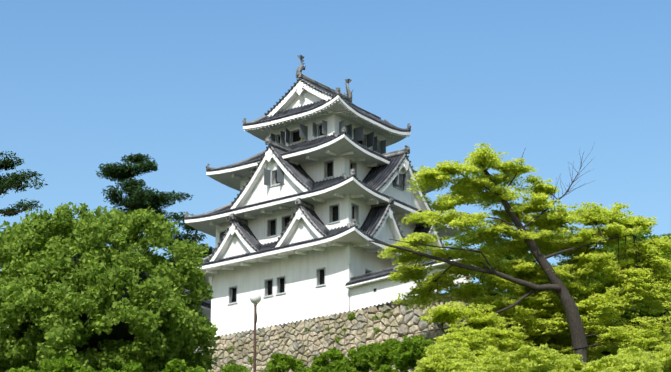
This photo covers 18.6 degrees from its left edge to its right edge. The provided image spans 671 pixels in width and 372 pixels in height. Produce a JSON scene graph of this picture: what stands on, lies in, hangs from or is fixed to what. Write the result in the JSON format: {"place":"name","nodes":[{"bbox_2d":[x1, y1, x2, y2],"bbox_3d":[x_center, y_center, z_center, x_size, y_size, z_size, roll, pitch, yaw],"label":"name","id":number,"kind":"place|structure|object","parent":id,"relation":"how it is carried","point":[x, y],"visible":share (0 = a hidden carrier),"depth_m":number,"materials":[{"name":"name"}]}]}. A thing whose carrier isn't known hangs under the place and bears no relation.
{"place":"outdoors","nodes":[
{"label":"outdoors","id":0,"kind":"place"},
{"bbox_2d":[0,151,47,265],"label":"pine tree","id":1,"kind":"object","parent":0,"point":[9,179],"depth_m":146.99,"materials":[{"name":"green plant"}]},
{"bbox_2d":[0,202,219,371],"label":"broadleaf tree","id":2,"kind":"object","parent":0,"point":[37,250],"depth_m":107.98,"materials":[{"name":"green plant"}]},
{"bbox_2d":[78,153,210,256],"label":"pine tree","id":3,"kind":"object","parent":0,"point":[150,196],"depth_m":155.78,"materials":[{"name":"green plant"}]},
{"bbox_2d":[165,219,214,296],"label":"pine tree","id":4,"kind":"object","parent":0,"point":[187,228],"depth_m":148.57,"materials":[{"name":"green plant"}]},
{"bbox_2d":[181,248,470,354],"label":"wall","id":5,"kind":"structure","parent":0,"point":[374,288],"depth_m":126.14,"materials":[{"name":"white paint"}]},
{"bbox_2d":[0,0,670,327],"label":"sky","id":6,"kind":"structure","parent":0,"point":[85,84],"materials":[{"name":"blue"}]},
{"bbox_3d":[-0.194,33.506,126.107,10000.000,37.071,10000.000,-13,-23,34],"label":"ground","id":7,"kind":"structure","parent":0,"visible":0},
{"bbox_2d":[5,335,434,371],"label":"shrub foliage","id":8,"kind":"object","parent":7,"relation":"on","point":[405,355],"visible":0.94,"depth_m":118.51,"materials":[{"name":"green plant"}]},
{"bbox_2d":[250,292,260,371],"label":"street lamp","id":9,"kind":"object","parent":7,"relation":"on","point":[255,298],"visible":1,"depth_m":126.44,"materials":[{"name":"white"}]},
{"bbox_2d":[0,239,670,371],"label":"shrub foliage","id":10,"kind":"object","parent":7,"relation":"on","point":[509,258],"depth_m":127.39,"materials":[{"name":"green plant"}]},
{"bbox_2d":[206,290,502,371],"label":"stone wall","id":11,"kind":"structure","parent":7,"relation":"on","point":[297,341],"depth_m":127.64,"materials":[{"name":"beige stone"}]},
{"bbox_2d":[227,303,424,371],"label":"wall plants","id":12,"kind":"object","parent":11,"relation":"attached to","point":[350,317],"visible":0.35,"depth_m":126.82,"materials":[{"name":"green plant"}]},
{"bbox_2d":[184,55,471,336],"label":"castle keep","id":13,"kind":"structure","parent":11,"relation":"on","point":[320,183],"depth_m":132.75,"materials":[{"name":"white paint"}]},
{"bbox_2d":[369,143,670,364],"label":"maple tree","id":14,"kind":"object","parent":7,"relation":"on","point":[468,190],"depth_m":118.46,"materials":[{"name":"green plant"}]},
{"bbox_2d":[411,316,670,371],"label":"shrub foliage","id":15,"kind":"object","parent":7,"relation":"on","point":[442,356],"visible":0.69,"depth_m":106.06,"materials":[{"name":"green plant"}]},
{"bbox_2d":[570,219,670,327],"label":"tree","id":16,"kind":"object","parent":7,"relation":"on","point":[639,235],"depth_m":127.05,"materials":[{"name":"green plant"}]}
]}

